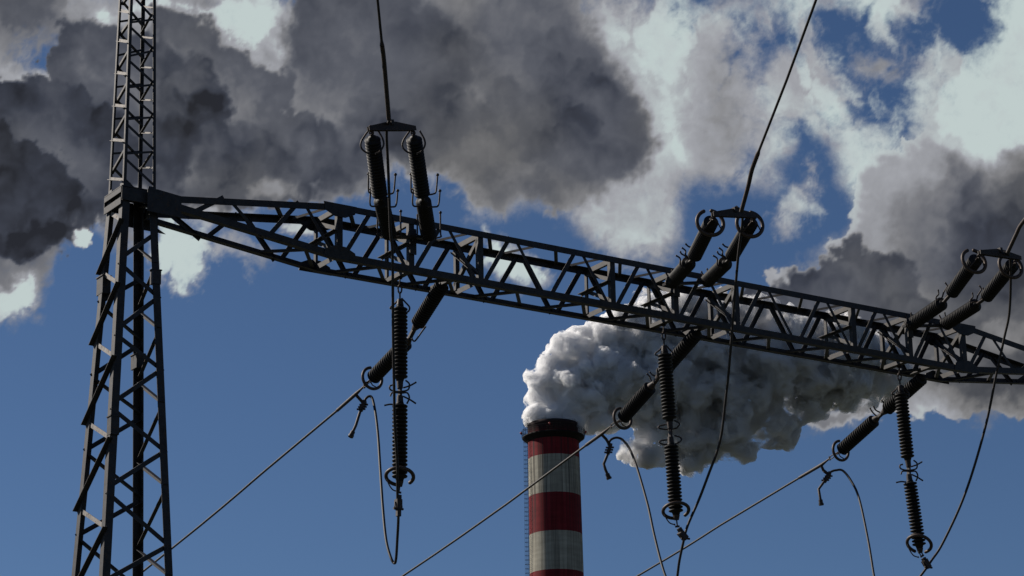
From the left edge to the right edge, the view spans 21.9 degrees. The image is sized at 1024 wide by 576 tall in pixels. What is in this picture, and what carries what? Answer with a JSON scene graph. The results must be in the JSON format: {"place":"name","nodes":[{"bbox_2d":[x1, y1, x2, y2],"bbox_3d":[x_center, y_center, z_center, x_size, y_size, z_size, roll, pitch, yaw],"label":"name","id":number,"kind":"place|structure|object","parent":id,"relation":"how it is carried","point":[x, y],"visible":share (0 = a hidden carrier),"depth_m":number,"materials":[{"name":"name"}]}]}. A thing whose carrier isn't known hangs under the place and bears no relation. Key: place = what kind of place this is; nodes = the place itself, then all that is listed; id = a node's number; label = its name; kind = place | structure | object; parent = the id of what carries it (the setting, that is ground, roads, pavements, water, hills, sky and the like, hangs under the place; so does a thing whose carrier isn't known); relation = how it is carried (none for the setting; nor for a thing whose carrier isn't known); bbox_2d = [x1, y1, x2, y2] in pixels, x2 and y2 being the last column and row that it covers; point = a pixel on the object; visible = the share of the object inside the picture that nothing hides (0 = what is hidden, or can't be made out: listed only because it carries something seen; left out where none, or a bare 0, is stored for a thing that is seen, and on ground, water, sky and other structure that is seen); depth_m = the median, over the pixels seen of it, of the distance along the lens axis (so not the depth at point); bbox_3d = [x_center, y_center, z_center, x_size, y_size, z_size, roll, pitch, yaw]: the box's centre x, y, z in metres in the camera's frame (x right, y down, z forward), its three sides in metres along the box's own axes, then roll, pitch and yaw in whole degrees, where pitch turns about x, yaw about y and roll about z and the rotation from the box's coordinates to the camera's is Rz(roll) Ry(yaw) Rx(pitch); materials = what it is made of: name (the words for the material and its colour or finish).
{"place":"outdoors","nodes":[
{"label":"outdoors","id":0,"kind":"place"},
{"bbox_2d":[0,0,1023,575],"bbox_3d":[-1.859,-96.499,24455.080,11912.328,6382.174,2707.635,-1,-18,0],"label":"sky","id":1,"kind":"structure","parent":0,"point":[888,172],"depth_m":24825.51,"materials":[{"name":"blue"}]},
{"label":"ground","id":2,"kind":"structure","parent":0,"visible":0},
{"bbox_2d":[72,0,172,575],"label":"lattice mast","id":3,"kind":"object","parent":2,"relation":"on","point":[125,199],"visible":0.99,"depth_m":29.27,"materials":[{"name":"metal"}]},
{"bbox_2d":[129,189,1023,384],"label":"lattice crossbeam","id":4,"kind":"object","parent":3,"relation":"attached to","point":[162,204],"visible":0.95,"depth_m":33.02,"materials":[{"name":"metal"}]},
{"bbox_2d":[384,277,416,493],"bbox_3d":[-1.328,1.126,31.109,0.364,2.653,0.317,-7,-19,17],"label":"insulator string","id":5,"kind":"object","parent":4,"relation":"hanging from","point":[401,335],"visible":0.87,"depth_m":31.06,"materials":[{"name":"brown ceramic"}]},
{"bbox_2d":[393,495,403,516],"bbox_3d":[-1.317,2.522,30.659,0.130,0.256,0.070,10,-21,-32],"label":"suspension clamp","id":6,"kind":"object","parent":5,"relation":"hanging from","point":[398,505],"visible":1,"depth_m":30.63,"materials":[{"name":"grey metal"}]},
{"bbox_2d":[380,228,422,254],"bbox_3d":[-1.243,-0.575,31.314,0.732,0.320,0.128,10,-21,-32],"label":"anchor yoke","id":7,"kind":"object","parent":4,"relation":"attached to","point":[412,237],"visible":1,"depth_m":31.35,"materials":[{"name":"metal"}]},
{"bbox_2d":[360,131,401,239],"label":"insulator string","id":8,"kind":"object","parent":7,"relation":"attached to","point":[376,173],"visible":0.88,"depth_m":30.09,"materials":[{"name":"brown ceramic"}]},
{"bbox_2d":[367,119,416,136],"bbox_3d":[-1.351,-1.772,29.786,0.659,0.224,0.125,11,-21,-33],"label":"yoke plate","id":9,"kind":"object","parent":8,"relation":"attached to","point":[392,126],"visible":1,"depth_m":29.75,"materials":[{"name":"grey metal"}]},
{"bbox_2d":[376,0,390,120],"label":"power line","id":10,"kind":"object","parent":9,"relation":"attached to","point":[385,82],"visible":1,"depth_m":29.17,"materials":[{"name":"metal"}]},
{"bbox_2d":[385,120,398,498],"bbox_3d":[-1.351,0.366,30.137,0.082,4.017,2.341,-1,-18,0],"label":"jumper cable","id":11,"kind":"object","parent":9,"relation":"hanging from","point":[392,312],"visible":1,"depth_m":30.25,"materials":[{"name":"metal"}]},
{"bbox_2d":[401,130,441,240],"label":"insulator string","id":12,"kind":"object","parent":7,"relation":"attached to","point":[420,190],"visible":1,"depth_m":30.43,"materials":[{"name":"brown ceramic"}]},
{"bbox_2d":[361,282,448,389],"bbox_3d":[-1.312,0.611,32.451,0.314,0.983,1.938,11,-21,-34],"label":"insulator string","id":13,"kind":"object","parent":4,"relation":"hanging from","point":[379,370],"visible":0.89,"depth_m":32.19,"materials":[{"name":"brown ceramic"}]},
{"bbox_2d":[143,386,362,571],"bbox_3d":[-8.309,6.150,41.990,0.151,3.738,23.843,10,-21,-32],"label":"power line","id":14,"kind":"object","parent":13,"relation":"attached to","point":[349,399],"visible":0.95,"depth_m":34.84,"materials":[{"name":"metal"}]},
{"bbox_2d":[348,399,367,438],"bbox_3d":[-1.931,1.640,33.134,0.276,0.523,0.089,9,-20,-28],"label":"jumper clamp","id":15,"kind":"object","parent":14,"relation":"attached to","point":[363,405],"visible":1,"depth_m":33.14,"materials":[{"name":"grey metal"}]},
{"bbox_2d":[364,395,399,564],"bbox_3d":[-1.530,2.210,31.898,0.149,2.492,2.217,3,-18,-13],"label":"jumper cable","id":16,"kind":"object","parent":15,"relation":"attached to","point":[394,562],"visible":1,"depth_m":31.84,"materials":[{"name":"metal"}]},
{"bbox_2d":[610,329,702,429],"bbox_3d":[1.828,1.213,34.455,0.314,0.969,2.022,9,-20,-29],"label":"insulator string","id":17,"kind":"object","parent":4,"relation":"hanging from","point":[639,399],"visible":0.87,"depth_m":34.49,"materials":[{"name":"brown ceramic"}]},
{"bbox_2d":[402,426,609,575],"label":"power line","id":18,"kind":"object","parent":17,"relation":"attached to","point":[595,438],"visible":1,"depth_m":36.77,"materials":[{"name":"metal"}]},
{"bbox_2d":[602,439,613,479],"bbox_3d":[1.279,2.283,35.239,0.180,0.572,0.087,8,-20,-25],"label":"jumper clamp","id":19,"kind":"object","parent":18,"relation":"attached to","point":[608,450],"visible":1,"depth_m":35.23,"materials":[{"name":"grey metal"}]},
{"bbox_2d":[607,436,684,575],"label":"jumper cable","id":20,"kind":"object","parent":19,"relation":"attached to","point":[649,511],"visible":1,"depth_m":34.15,"materials":[{"name":"metal"}]},
{"bbox_2d":[654,324,689,527],"bbox_3d":[2.013,1.717,33.202,0.361,2.629,0.323,-7,-19,17],"label":"insulator string","id":21,"kind":"object","parent":4,"relation":"hanging from","point":[672,464],"visible":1,"depth_m":33.11,"materials":[{"name":"brown ceramic"}]},
{"bbox_2d":[677,527,689,540],"bbox_3d":[2.130,3.056,32.842,0.179,0.167,0.070,10,-21,-32],"label":"suspension clamp","id":22,"kind":"object","parent":21,"relation":"hanging from","point":[682,534],"visible":1,"depth_m":32.80,"materials":[{"name":"grey metal"}]},
{"bbox_2d":[662,281,701,296],"bbox_3d":[2.205,-0.034,33.495,0.742,0.320,0.128,10,-21,-32],"label":"anchor yoke","id":23,"kind":"object","parent":4,"relation":"attached to","point":[676,291],"visible":0.41,"depth_m":33.43,"materials":[{"name":"metal"}]},
{"bbox_2d":[665,209,724,288],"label":"insulator string","id":24,"kind":"object","parent":23,"relation":"attached to","point":[680,272],"visible":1,"depth_m":32.16,"materials":[{"name":"brown ceramic"}]},
{"bbox_2d":[711,207,758,222],"bbox_3d":[2.666,-0.866,31.780,0.688,0.192,0.138,10,-21,-31],"label":"yoke plate","id":25,"kind":"object","parent":24,"relation":"attached to","point":[733,212],"visible":1,"depth_m":31.73,"materials":[{"name":"grey metal"}]},
{"bbox_2d":[685,206,743,533],"bbox_3d":[2.576,1.079,32.336,0.373,3.581,2.388,4,-18,-15],"label":"jumper cable","id":26,"kind":"object","parent":25,"relation":"hanging from","point":[727,380],"visible":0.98,"depth_m":32.54,"materials":[{"name":"metal"}]},
{"bbox_2d":[739,0,816,212],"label":"power line","id":27,"kind":"object","parent":25,"relation":"attached to","point":[749,180],"visible":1,"depth_m":30.69,"materials":[{"name":"metal"}]},
{"bbox_2d":[700,210,764,287],"bbox_3d":[2.641,-0.474,32.809,0.376,0.494,1.876,4,-19,-17],"label":"insulator string","id":28,"kind":"object","parent":23,"relation":"attached to","point":[716,271],"visible":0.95,"depth_m":32.56,"materials":[{"name":"brown ceramic"}]},
{"bbox_2d":[829,373,926,461],"bbox_3d":[5.039,1.818,36.488,0.314,0.855,2.077,11,-21,-34],"label":"insulator string","id":29,"kind":"object","parent":4,"relation":"hanging from","point":[870,424],"visible":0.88,"depth_m":36.49,"materials":[{"name":"brown ceramic"}]},
{"bbox_2d":[636,458,828,575],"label":"power line","id":30,"kind":"object","parent":29,"relation":"attached to","point":[763,499],"visible":0.98,"depth_m":38.58,"materials":[{"name":"metal"}]},
{"bbox_2d":[817,470,832,505],"bbox_3d":[4.404,2.808,37.227,0.267,0.543,0.087,9,-20,-29],"label":"jumper clamp","id":31,"kind":"object","parent":30,"relation":"attached to","point":[827,477],"visible":1,"depth_m":37.22,"materials":[{"name":"grey metal"}]},
{"bbox_2d":[830,469,926,575],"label":"jumper cable","id":32,"kind":"object","parent":31,"relation":"attached to","point":[863,517],"visible":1,"depth_m":36.61,"materials":[{"name":"metal"}]},
{"bbox_2d":[891,366,932,557],"bbox_3d":[5.314,2.315,35.294,0.444,2.618,0.334,-1,-18,0],"label":"insulator string","id":33,"kind":"object","parent":4,"relation":"hanging from","point":[905,443],"visible":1,"depth_m":35.17,"materials":[{"name":"brown ceramic"}]},
{"bbox_2d":[921,557,932,568],"bbox_3d":[5.483,3.637,34.944,0.164,0.159,0.070,10,-21,-32],"label":"suspension clamp","id":34,"kind":"object","parent":33,"relation":"hanging from","point":[925,562],"visible":1,"depth_m":34.91,"materials":[{"name":"grey metal"}]},
{"bbox_2d":[902,314,940,337],"bbox_3d":[5.554,0.534,35.599,0.792,0.320,0.128,10,-21,-32],"label":"anchor yoke","id":35,"kind":"object","parent":4,"relation":"attached to","point":[910,332],"visible":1,"depth_m":35.52,"materials":[{"name":"metal"}]},
{"bbox_2d":[905,249,986,329],"bbox_3d":[5.690,0.022,34.654,0.375,0.626,1.890,4,-19,-17],"label":"insulator string","id":36,"kind":"object","parent":35,"relation":"attached to","point":[954,288],"visible":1,"depth_m":34.42,"materials":[{"name":"brown ceramic"}]},
{"bbox_2d":[977,247,1021,263],"bbox_3d":[6.249,-0.421,33.984,0.708,0.171,0.142,10,-21,-31],"label":"yoke plate","id":37,"kind":"object","parent":36,"relation":"attached to","point":[1000,253],"visible":1,"depth_m":33.93,"materials":[{"name":"grey metal"}]},
{"bbox_2d":[926,250,1011,568],"bbox_3d":[6.103,1.632,34.480,0.499,3.673,2.481,6,-19,-21],"label":"jumper cable","id":38,"kind":"object","parent":37,"relation":"hanging from","point":[987,417],"visible":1,"depth_m":34.71,"materials":[{"name":"metal"}]},
{"bbox_2d":[1006,218,1023,253],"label":"power line","id":39,"kind":"object","parent":37,"relation":"attached to","point":[1015,235],"visible":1,"depth_m":33.62,"materials":[{"name":"metal"}]},
{"bbox_2d":[939,258,1023,329],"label":"insulator string","id":40,"kind":"object","parent":35,"relation":"attached to","point":[991,290],"visible":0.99,"depth_m":34.80,"materials":[{"name":"brown ceramic"}]},
{"bbox_2d":[520,414,586,575],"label":"chimney","id":41,"kind":"object","parent":2,"relation":"on","point":[555,543],"visible":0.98,"depth_m":461.54,"materials":[{"name":"paint"}]}
]}

